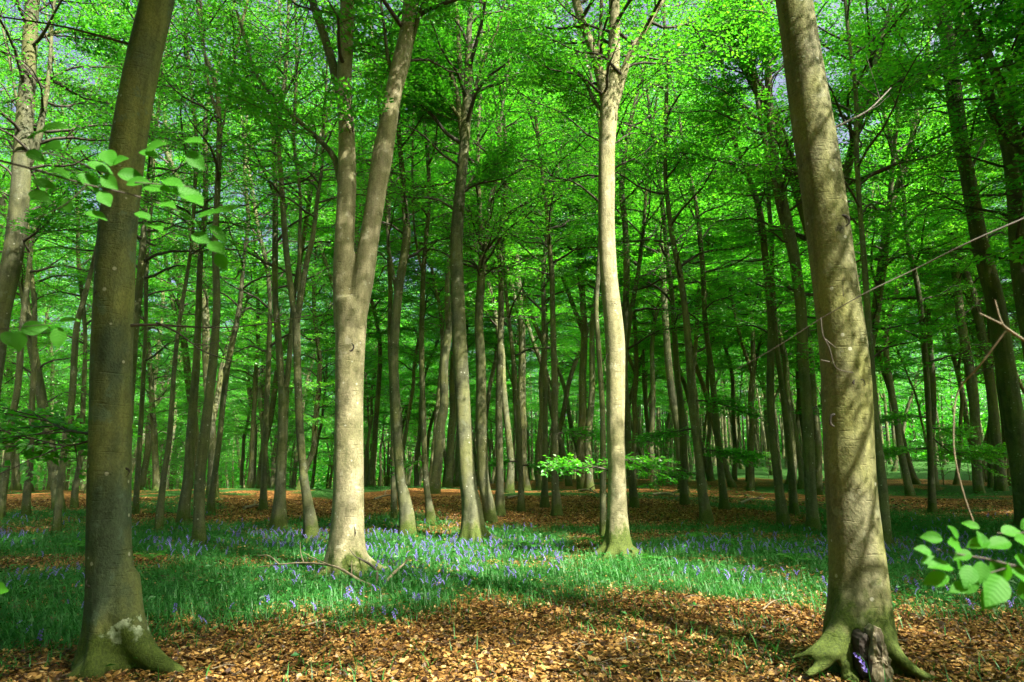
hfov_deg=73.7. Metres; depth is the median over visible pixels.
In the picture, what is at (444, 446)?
beech tree
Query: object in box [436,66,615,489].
beech tree
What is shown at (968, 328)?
beech tree
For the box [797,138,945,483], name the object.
beech tree
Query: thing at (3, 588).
leafy branch
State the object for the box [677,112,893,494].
beech tree
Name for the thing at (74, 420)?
beech tree
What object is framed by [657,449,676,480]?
young beech
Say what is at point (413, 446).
beech tree
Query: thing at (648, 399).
beech tree
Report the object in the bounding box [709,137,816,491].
beech tree
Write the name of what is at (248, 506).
fallen branch
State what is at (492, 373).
beech tree
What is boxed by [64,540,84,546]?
fern
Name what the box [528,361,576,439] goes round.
beech tree
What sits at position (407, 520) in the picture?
beech tree
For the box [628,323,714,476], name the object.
beech tree
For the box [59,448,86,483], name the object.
young beech
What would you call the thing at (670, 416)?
beech tree
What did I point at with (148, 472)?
beech tree
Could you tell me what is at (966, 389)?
beech tree
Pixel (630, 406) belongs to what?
beech tree
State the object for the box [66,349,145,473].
beech tree
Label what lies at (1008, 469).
beech tree
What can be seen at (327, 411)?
beech tree
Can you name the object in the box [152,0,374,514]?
beech tree
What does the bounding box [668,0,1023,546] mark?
beech tree
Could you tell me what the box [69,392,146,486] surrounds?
beech tree
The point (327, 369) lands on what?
beech tree
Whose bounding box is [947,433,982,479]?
young beech
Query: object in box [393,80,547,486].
beech tree
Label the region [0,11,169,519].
beech tree
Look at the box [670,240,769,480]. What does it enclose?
beech tree
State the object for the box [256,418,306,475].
young beech
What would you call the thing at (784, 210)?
beech tree
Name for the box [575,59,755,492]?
beech tree
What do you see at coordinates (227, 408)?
beech tree
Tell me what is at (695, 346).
beech tree
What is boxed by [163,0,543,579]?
beech tree
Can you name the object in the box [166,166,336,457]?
beech tree
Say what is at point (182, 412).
beech tree
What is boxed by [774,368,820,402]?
beech tree
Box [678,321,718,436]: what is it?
beech tree
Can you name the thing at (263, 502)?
beech tree
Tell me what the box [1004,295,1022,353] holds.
beech tree
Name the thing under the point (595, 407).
beech tree
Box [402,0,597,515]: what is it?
beech tree
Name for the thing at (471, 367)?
beech tree
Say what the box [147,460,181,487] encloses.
young beech
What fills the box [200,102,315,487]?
beech tree
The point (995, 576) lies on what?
leafy branch
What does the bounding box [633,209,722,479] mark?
beech tree
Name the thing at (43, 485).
beech tree
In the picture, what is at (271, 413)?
beech tree
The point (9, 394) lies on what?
beech tree
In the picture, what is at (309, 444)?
beech tree
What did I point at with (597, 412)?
beech tree
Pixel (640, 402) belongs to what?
beech tree
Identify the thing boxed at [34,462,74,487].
young beech
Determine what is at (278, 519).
beech tree
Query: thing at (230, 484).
young beech
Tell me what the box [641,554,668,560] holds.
fern
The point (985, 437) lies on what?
beech tree
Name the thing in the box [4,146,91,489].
beech tree
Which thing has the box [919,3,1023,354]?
beech tree
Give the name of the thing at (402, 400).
beech tree
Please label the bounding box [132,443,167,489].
young beech
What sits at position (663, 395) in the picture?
beech tree
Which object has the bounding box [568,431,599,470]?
young beech
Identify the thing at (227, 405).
beech tree
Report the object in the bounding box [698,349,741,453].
beech tree
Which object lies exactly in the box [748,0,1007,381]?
beech tree
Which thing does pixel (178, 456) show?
beech tree
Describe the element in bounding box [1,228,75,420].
beech tree
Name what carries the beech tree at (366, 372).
on the ground at (764, 483)
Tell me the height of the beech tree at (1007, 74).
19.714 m
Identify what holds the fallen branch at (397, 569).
on the ground at (764, 483)
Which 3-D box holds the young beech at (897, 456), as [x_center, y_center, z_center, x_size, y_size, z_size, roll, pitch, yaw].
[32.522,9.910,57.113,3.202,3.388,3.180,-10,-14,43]
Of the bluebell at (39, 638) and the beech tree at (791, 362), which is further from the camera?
the beech tree at (791, 362)
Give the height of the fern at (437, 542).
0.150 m
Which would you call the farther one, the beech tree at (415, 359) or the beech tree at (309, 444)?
the beech tree at (309, 444)
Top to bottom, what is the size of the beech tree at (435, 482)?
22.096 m
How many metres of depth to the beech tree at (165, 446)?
68.35 m
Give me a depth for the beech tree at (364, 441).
78.18 m
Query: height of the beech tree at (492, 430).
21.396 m
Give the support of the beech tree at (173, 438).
on the ground at (764, 483)
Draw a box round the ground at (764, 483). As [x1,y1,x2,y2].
[0,456,1023,681]
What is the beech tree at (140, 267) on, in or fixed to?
on the ground at (764, 483)
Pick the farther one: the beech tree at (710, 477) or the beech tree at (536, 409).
the beech tree at (536, 409)
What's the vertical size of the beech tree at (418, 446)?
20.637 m
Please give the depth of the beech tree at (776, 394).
56.51 m
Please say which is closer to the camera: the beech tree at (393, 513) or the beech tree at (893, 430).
the beech tree at (393, 513)
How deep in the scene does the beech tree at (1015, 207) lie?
16.48 m
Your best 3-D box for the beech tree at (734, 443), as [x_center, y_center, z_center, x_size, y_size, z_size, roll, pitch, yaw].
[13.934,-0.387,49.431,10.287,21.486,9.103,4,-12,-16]
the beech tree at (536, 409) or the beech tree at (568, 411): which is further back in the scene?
the beech tree at (536, 409)
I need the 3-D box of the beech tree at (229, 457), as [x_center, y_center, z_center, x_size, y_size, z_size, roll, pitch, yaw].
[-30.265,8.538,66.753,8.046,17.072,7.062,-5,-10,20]
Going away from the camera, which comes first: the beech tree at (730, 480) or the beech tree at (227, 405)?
the beech tree at (730, 480)
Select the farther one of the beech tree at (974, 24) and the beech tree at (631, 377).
the beech tree at (631, 377)
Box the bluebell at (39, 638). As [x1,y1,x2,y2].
[37,629,43,645]
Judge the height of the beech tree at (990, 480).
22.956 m
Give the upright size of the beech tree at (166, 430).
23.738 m
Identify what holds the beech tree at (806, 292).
on the ground at (764, 483)
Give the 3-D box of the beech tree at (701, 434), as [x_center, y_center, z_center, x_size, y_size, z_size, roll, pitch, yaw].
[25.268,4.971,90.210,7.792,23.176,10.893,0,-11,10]
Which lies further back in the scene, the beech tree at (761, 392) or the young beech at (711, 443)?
the beech tree at (761, 392)
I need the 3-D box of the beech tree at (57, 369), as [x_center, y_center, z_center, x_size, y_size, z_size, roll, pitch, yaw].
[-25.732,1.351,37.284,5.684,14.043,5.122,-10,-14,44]
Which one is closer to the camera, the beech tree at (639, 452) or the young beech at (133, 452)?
the young beech at (133, 452)
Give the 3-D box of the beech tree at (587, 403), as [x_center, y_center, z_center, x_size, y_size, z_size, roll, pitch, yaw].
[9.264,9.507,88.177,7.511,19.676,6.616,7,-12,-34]
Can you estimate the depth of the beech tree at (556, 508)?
19.50 m
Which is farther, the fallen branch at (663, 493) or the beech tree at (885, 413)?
the beech tree at (885, 413)
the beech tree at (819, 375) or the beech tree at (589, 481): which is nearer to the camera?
the beech tree at (589, 481)
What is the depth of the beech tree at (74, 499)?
21.91 m
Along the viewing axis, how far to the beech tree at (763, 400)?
58.23 m
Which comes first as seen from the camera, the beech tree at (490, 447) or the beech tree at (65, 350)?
the beech tree at (65, 350)
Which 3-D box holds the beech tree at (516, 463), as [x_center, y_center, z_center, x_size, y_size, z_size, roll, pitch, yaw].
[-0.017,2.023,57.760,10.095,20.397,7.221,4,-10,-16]
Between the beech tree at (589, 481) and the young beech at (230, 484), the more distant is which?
the young beech at (230, 484)
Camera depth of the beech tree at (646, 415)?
44.98 m
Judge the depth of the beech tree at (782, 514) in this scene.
17.49 m
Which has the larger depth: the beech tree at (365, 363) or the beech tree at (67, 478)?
the beech tree at (67, 478)
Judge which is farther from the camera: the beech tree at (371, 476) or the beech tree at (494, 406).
the beech tree at (494, 406)
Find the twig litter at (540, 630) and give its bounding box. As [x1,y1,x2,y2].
[4,504,1023,681]
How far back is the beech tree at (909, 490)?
31.30 m
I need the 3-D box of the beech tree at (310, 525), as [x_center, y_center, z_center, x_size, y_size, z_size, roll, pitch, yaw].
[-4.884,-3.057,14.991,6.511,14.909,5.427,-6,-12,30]
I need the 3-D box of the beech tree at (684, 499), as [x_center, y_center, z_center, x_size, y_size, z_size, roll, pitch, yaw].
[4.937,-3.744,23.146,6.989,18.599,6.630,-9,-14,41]
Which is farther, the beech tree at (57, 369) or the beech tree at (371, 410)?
the beech tree at (371, 410)
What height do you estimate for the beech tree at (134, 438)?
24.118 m
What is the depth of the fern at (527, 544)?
12.16 m
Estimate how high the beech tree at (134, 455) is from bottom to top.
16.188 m
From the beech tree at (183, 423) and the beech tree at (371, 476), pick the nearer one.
the beech tree at (371, 476)
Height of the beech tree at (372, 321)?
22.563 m
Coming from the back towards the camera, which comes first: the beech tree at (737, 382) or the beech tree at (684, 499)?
the beech tree at (737, 382)
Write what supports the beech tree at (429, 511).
on the ground at (764, 483)
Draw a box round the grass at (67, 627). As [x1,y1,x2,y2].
[0,502,1023,681]
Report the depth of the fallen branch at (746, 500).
23.21 m
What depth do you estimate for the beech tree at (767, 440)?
65.14 m
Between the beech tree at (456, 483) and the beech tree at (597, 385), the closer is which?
the beech tree at (456, 483)
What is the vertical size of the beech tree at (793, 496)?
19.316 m
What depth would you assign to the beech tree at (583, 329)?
35.60 m
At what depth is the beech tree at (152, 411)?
30.14 m
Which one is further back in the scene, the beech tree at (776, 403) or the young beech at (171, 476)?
the beech tree at (776, 403)
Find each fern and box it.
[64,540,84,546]
[134,551,166,559]
[423,540,446,544]
[503,541,527,545]
[524,541,548,548]
[579,536,603,543]
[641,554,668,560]
[678,532,707,539]
[718,539,752,545]
[777,553,810,563]
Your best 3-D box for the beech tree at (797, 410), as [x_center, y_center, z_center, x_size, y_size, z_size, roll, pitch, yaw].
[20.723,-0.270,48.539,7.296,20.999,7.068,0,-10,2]
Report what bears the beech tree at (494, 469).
on the ground at (764, 483)
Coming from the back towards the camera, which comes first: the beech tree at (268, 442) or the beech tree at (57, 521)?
the beech tree at (268, 442)
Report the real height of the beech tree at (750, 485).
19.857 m
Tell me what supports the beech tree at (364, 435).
on the ground at (764, 483)
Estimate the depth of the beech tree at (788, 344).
44.79 m
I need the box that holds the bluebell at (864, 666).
[853,652,870,681]
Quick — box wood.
[0,252,1023,490]
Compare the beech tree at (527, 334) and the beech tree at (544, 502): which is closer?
the beech tree at (544, 502)
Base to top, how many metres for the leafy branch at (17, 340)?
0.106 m
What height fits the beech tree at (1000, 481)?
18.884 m
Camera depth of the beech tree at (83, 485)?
54.36 m
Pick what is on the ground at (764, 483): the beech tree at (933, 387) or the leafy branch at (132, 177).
the beech tree at (933, 387)
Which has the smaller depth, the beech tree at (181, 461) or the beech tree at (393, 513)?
the beech tree at (393, 513)
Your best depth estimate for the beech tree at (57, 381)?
31.89 m
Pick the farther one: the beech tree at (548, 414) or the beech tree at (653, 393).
the beech tree at (548, 414)
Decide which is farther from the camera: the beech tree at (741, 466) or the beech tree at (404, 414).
the beech tree at (741, 466)
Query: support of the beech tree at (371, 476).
on the ground at (764, 483)
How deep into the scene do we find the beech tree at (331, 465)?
79.83 m
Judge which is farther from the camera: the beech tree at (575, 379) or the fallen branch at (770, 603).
the beech tree at (575, 379)
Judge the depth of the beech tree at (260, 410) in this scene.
43.92 m
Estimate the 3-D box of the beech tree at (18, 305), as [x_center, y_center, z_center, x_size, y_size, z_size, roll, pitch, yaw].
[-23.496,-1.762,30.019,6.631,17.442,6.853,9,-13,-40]
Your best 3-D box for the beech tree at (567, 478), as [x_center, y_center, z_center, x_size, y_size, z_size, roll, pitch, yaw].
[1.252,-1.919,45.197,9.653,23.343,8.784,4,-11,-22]
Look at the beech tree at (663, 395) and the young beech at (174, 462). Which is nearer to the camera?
the young beech at (174, 462)
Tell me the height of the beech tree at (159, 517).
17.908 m
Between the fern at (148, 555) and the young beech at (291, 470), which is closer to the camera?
the fern at (148, 555)
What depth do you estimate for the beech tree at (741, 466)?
76.36 m
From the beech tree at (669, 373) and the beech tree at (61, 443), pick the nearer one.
the beech tree at (669, 373)
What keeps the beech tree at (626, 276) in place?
on the ground at (764, 483)
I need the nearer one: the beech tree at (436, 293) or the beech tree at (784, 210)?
the beech tree at (784, 210)
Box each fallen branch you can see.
[242,498,272,509]
[257,543,371,585]
[300,620,332,638]
[349,549,378,584]
[373,490,397,499]
[382,556,412,583]
[506,495,524,498]
[578,485,597,493]
[653,489,679,496]
[700,662,733,674]
[739,493,763,504]
[762,598,782,608]
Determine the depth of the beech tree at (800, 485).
36.04 m
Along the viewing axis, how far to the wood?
93.47 m
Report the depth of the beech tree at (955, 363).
45.80 m
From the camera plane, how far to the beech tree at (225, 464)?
85.22 m
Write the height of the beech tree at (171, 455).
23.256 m
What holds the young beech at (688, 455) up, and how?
on the ground at (764, 483)
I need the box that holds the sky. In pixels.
[0,0,1022,474]
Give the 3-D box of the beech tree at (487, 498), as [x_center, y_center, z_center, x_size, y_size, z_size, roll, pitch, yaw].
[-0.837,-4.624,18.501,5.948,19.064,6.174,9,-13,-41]
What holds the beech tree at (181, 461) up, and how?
on the ground at (764, 483)
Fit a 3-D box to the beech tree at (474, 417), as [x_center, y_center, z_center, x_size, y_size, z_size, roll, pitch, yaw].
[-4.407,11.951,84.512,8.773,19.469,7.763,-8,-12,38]
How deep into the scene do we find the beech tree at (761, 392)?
87.67 m
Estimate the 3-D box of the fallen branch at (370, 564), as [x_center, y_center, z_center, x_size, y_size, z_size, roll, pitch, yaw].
[-2.102,2.971,9.148,0.225,0.386,1.613,7,-12,-35]
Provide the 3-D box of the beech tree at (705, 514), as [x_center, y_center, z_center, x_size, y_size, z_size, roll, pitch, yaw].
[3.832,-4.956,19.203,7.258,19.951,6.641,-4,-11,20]
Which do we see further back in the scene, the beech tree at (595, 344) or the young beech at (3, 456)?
the beech tree at (595, 344)
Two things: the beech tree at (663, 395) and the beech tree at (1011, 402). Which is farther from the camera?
the beech tree at (663, 395)
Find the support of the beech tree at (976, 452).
on the ground at (764, 483)
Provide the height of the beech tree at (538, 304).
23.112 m
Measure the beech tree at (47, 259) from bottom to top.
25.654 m
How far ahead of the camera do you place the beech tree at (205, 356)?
25.98 m
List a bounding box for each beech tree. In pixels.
[0,0,150,516]
[0,0,188,508]
[0,0,198,395]
[0,0,269,439]
[0,0,309,681]
[0,2,149,512]
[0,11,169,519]
[0,59,47,332]
[0,61,70,481]
[0,73,99,400]
[0,132,88,489]
[0,134,66,426]
[0,212,40,404]
[0,249,90,491]
[0,291,58,474]
[1,0,298,534]
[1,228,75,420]
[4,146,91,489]
[5,228,68,371]
[15,0,337,532]
[20,347,76,488]
[20,362,69,489]
[22,176,201,438]
[22,230,142,456]
[26,309,89,489]
[32,80,197,493]
[34,334,89,479]
[37,301,90,489]
[40,0,302,497]
[41,165,170,428]
[48,0,240,514]
[57,152,203,490]
[58,257,164,490]
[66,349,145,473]
[67,8,252,487]
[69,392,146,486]
[82,0,333,523]
[83,0,357,549]
[86,333,146,452]
[91,169,227,489]
[132,263,233,473]
[132,377,183,489]
[133,384,186,485]
[134,333,200,479]
[134,381,187,489]
[135,195,251,489]
[137,255,244,488]
[148,31,393,509]
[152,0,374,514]
[157,253,271,453]
[157,366,185,488]
[158,322,231,489]
[158,422,185,475]
[160,0,446,541]
[161,0,435,530]
[162,329,226,468]
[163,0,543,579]
[164,325,217,489]
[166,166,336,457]
[177,342,247,483]
[177,349,245,481]
[186,26,454,299]
[191,207,303,487]
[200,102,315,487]
[201,392,248,487]
[206,427,238,488]
[210,323,259,487]
[216,238,313,443]
[216,302,293,473]
[218,269,300,487]
[223,154,387,489]
[223,212,305,487]
[224,276,333,487]
[228,204,396,487]
[243,413,295,474]
[247,338,322,481]
[255,0,521,536]
[270,401,325,487]
[271,239,384,487]
[272,259,373,488]
[273,308,334,481]
[282,107,432,486]
[291,0,526,524]
[298,0,496,519]
[300,234,404,396]
[301,93,422,343]
[304,263,374,430]
[305,405,334,488]
[310,0,605,545]
[313,276,408,416]
[314,393,365,465]
[325,347,389,438]
[326,245,415,481]
[331,378,389,458]
[333,306,401,485]
[357,1,563,493]
[359,109,504,481]
[363,284,451,432]
[363,304,419,485]
[365,199,471,455]
[366,252,428,485]
[366,281,410,486]
[369,0,607,523]
[371,95,582,492]
[373,255,493,485]
[378,357,433,459]
[387,283,484,485]
[388,335,437,485]
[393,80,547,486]
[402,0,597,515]
[402,339,449,485]
[404,300,475,472]
[411,223,510,486]
[418,296,509,406]
[422,0,623,490]
[422,2,663,515]
[424,1,595,511]
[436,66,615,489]
[441,246,553,485]
[455,368,494,451]
[455,386,504,453]
[464,41,658,507]
[465,212,589,459]
[467,0,748,535]
[468,322,527,483]
[469,350,533,442]
[469,353,512,483]
[470,243,596,485]
[470,283,564,480]
[470,352,528,443]
[474,0,759,559]
[486,325,538,460]
[490,10,649,489]
[503,360,550,479]
[505,243,604,454]
[509,245,594,394]
[511,0,715,364]
[514,0,783,523]
[519,33,706,489]
[526,306,587,452]
[526,332,578,426]
[528,186,644,481]
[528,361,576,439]
[535,323,578,476]
[539,34,761,507]
[548,176,687,487]
[558,1,787,504]
[562,252,640,385]
[564,314,631,416]
[565,357,606,432]
[566,258,648,477]
[567,360,605,426]
[570,322,642,409]
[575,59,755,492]
[577,374,606,429]
[586,0,882,527]
[587,89,760,488]
[588,325,649,478]
[594,245,695,479]
[597,352,656,418]
[601,244,684,431]
[601,280,698,478]
[603,0,1023,376]
[622,43,806,509]
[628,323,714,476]
[629,159,749,486]
[630,355,660,478]
[632,83,766,489]
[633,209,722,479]
[638,0,897,532]
[641,317,710,479]
[641,357,673,472]
[659,320,710,477]
[660,275,787,480]
[661,382,689,427]
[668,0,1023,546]
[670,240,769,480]
[676,138,806,490]
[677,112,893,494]
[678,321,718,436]
[679,350,717,438]
[680,293,750,446]
[692,0,896,514]
[697,314,758,468]
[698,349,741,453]
[699,97,814,488]
[700,286,792,474]
[702,261,808,480]
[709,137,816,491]
[715,331,765,468]
[723,304,795,478]
[724,187,817,455]
[739,269,820,483]
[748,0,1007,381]
[749,342,778,406]
[754,175,870,337]
[755,304,823,478]
[756,290,819,409]
[756,314,818,455]
[759,203,896,364]
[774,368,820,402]
[775,0,941,681]
[777,132,939,360]
[791,342,820,380]
[792,0,1022,512]
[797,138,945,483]
[803,97,1005,495]
[810,281,913,380]
[835,0,1023,528]
[837,0,1023,240]
[840,35,1010,489]
[846,70,1016,487]
[857,0,1023,357]
[860,94,1014,485]
[861,281,919,469]
[869,200,984,483]
[869,284,948,446]
[876,310,909,407]
[877,309,904,464]
[879,287,964,471]
[887,108,1022,493]
[898,253,1013,484]
[901,177,1018,374]
[902,131,1022,490]
[902,281,1014,481]
[908,0,1023,217]
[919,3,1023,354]
[921,0,1023,265]
[934,204,1021,473]
[940,263,1023,393]
[942,253,1023,483]
[963,23,1023,293]
[1004,206,1023,360]
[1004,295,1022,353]
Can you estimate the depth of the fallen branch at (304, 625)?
6.45 m
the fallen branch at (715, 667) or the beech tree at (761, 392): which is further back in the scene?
the beech tree at (761, 392)
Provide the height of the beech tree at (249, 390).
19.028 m
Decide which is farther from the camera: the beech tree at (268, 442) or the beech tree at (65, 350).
the beech tree at (268, 442)
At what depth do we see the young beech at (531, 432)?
52.99 m
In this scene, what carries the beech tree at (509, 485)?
on the ground at (764, 483)
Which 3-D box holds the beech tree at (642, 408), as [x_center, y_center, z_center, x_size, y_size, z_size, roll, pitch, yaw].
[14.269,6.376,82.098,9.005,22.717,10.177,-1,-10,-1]
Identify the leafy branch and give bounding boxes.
[0,122,242,270]
[0,317,79,351]
[0,582,8,593]
[914,518,1023,610]
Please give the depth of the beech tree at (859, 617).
5.59 m
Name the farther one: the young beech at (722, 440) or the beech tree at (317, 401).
the young beech at (722, 440)
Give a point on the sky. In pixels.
(55, 38)
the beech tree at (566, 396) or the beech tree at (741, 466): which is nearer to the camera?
the beech tree at (566, 396)
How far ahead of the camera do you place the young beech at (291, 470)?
66.88 m
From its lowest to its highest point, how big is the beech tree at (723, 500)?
15.411 m
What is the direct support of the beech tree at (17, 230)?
on the ground at (764, 483)
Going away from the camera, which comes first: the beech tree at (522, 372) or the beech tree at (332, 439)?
the beech tree at (522, 372)
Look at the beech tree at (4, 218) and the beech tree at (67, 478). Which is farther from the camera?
the beech tree at (67, 478)
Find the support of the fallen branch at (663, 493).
on the ground at (764, 483)
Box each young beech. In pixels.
[0,433,34,475]
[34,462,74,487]
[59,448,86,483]
[132,436,183,479]
[132,441,151,477]
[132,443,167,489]
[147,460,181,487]
[158,409,206,468]
[168,441,223,484]
[169,482,193,489]
[218,465,245,488]
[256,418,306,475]
[257,418,297,477]
[269,413,321,487]
[286,455,310,485]
[504,414,538,466]
[548,413,576,459]
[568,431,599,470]
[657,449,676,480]
[671,439,695,469]
[689,426,730,474]
[705,433,732,464]
[757,451,782,477]
[882,438,900,468]
[882,439,922,477]
[896,442,922,465]
[908,432,963,484]
[911,435,968,484]
[942,393,1000,482]
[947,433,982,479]
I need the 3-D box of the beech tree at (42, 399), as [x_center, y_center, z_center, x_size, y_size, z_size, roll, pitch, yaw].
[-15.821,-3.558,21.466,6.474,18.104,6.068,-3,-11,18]
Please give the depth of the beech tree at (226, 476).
91.31 m
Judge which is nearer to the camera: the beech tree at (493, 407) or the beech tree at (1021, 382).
the beech tree at (1021, 382)
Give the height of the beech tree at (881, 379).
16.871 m
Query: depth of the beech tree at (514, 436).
65.32 m
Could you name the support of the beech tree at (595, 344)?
on the ground at (764, 483)
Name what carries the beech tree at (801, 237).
on the ground at (764, 483)
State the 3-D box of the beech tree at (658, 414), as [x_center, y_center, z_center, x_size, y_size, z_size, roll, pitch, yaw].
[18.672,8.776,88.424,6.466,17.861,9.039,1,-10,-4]
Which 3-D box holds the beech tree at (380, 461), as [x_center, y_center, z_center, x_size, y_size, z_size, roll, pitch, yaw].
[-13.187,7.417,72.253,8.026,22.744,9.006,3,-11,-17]
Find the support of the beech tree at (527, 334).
on the ground at (764, 483)
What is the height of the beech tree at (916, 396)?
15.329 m
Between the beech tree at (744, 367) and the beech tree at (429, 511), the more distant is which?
the beech tree at (744, 367)
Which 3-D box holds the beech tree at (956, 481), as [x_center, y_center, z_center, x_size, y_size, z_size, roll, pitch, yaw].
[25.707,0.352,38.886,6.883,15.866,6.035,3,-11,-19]
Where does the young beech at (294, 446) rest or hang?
on the ground at (764, 483)
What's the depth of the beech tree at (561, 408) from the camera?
83.65 m
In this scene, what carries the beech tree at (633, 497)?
on the ground at (764, 483)
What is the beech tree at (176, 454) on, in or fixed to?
on the ground at (764, 483)
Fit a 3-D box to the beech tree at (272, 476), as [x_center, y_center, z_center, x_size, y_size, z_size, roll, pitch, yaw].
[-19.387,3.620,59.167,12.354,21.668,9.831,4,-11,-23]
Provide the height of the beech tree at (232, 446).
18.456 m
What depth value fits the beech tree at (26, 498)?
19.73 m
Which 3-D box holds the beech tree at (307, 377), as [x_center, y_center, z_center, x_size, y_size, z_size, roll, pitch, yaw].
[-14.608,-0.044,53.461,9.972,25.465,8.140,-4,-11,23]
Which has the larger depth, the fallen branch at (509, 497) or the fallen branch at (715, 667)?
the fallen branch at (509, 497)
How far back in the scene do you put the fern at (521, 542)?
12.51 m
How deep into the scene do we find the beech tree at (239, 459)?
82.46 m
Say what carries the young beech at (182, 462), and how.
on the ground at (764, 483)
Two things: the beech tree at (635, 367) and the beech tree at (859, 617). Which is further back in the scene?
the beech tree at (635, 367)
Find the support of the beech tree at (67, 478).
on the ground at (764, 483)
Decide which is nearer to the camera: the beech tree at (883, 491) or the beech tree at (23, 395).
the beech tree at (883, 491)
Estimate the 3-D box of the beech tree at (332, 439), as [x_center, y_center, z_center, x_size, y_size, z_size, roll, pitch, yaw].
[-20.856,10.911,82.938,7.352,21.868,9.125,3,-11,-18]
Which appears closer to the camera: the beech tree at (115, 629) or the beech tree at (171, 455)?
the beech tree at (115, 629)
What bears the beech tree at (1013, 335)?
on the ground at (764, 483)
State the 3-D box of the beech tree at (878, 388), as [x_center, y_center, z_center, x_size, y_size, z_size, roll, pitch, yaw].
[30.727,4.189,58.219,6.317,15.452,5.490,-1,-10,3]
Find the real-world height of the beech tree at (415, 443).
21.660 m
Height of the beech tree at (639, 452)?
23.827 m
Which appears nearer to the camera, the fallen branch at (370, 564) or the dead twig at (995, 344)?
the dead twig at (995, 344)
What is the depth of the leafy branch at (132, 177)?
1.86 m
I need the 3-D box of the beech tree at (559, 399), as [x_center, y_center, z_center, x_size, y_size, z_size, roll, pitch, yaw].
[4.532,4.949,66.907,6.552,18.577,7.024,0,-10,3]
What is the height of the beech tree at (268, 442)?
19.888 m
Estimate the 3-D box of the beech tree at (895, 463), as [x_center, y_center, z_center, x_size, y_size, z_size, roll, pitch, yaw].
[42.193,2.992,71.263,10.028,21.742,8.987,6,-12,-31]
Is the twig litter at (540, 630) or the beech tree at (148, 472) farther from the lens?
the beech tree at (148, 472)
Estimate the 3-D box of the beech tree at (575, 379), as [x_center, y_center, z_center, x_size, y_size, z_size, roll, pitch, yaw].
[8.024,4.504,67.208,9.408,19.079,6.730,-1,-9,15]
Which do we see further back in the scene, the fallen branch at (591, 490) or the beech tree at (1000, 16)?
the fallen branch at (591, 490)
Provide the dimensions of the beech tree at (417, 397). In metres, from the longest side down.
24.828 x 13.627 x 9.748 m
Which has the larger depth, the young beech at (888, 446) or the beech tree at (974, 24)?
the young beech at (888, 446)
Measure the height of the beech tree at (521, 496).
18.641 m
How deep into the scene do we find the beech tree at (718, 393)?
62.85 m
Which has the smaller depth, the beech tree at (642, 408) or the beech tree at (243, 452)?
the beech tree at (243, 452)
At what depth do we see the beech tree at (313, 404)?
62.09 m
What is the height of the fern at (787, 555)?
0.160 m
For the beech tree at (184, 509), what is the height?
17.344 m
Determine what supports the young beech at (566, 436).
on the ground at (764, 483)
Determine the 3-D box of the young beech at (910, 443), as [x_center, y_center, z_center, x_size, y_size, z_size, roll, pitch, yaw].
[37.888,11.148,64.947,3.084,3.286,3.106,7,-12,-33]
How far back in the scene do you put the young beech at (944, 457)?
43.65 m
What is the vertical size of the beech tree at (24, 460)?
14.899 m
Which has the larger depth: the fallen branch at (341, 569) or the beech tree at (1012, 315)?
the beech tree at (1012, 315)
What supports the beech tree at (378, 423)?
on the ground at (764, 483)
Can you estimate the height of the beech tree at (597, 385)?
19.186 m
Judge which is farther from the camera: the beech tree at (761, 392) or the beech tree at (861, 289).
the beech tree at (761, 392)
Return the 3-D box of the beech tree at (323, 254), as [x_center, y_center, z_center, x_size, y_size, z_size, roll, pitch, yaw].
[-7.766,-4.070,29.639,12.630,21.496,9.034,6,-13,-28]
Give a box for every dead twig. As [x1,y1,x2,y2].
[736,218,1023,372]
[953,300,1023,520]
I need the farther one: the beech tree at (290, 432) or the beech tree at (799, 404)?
the beech tree at (290, 432)
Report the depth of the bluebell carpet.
12.12 m
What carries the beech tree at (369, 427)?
on the ground at (764, 483)
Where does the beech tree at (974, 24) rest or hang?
on the ground at (764, 483)
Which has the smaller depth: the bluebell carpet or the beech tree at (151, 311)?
the bluebell carpet
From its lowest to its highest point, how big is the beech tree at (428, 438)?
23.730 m
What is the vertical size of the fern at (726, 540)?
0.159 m
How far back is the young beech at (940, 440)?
39.24 m
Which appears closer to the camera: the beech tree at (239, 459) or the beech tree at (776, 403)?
the beech tree at (776, 403)
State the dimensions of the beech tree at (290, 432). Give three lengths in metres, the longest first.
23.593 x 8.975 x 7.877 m
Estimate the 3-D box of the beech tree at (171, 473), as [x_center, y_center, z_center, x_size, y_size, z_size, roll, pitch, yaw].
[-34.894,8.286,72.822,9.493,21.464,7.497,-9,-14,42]
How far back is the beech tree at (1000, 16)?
14.72 m
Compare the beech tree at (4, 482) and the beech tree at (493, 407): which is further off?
the beech tree at (493, 407)
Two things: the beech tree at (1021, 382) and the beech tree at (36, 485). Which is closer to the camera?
the beech tree at (1021, 382)
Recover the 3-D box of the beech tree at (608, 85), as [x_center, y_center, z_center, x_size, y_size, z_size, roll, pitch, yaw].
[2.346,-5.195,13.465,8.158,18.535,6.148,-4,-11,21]
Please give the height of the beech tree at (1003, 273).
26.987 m
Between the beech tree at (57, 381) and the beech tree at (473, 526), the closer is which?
the beech tree at (473, 526)
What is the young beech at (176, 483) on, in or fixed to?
on the ground at (764, 483)
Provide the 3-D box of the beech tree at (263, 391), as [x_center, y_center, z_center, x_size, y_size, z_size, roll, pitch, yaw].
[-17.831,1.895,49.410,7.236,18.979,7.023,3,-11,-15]
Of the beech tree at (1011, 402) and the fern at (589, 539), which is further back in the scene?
the beech tree at (1011, 402)
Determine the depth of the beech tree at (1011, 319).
40.43 m

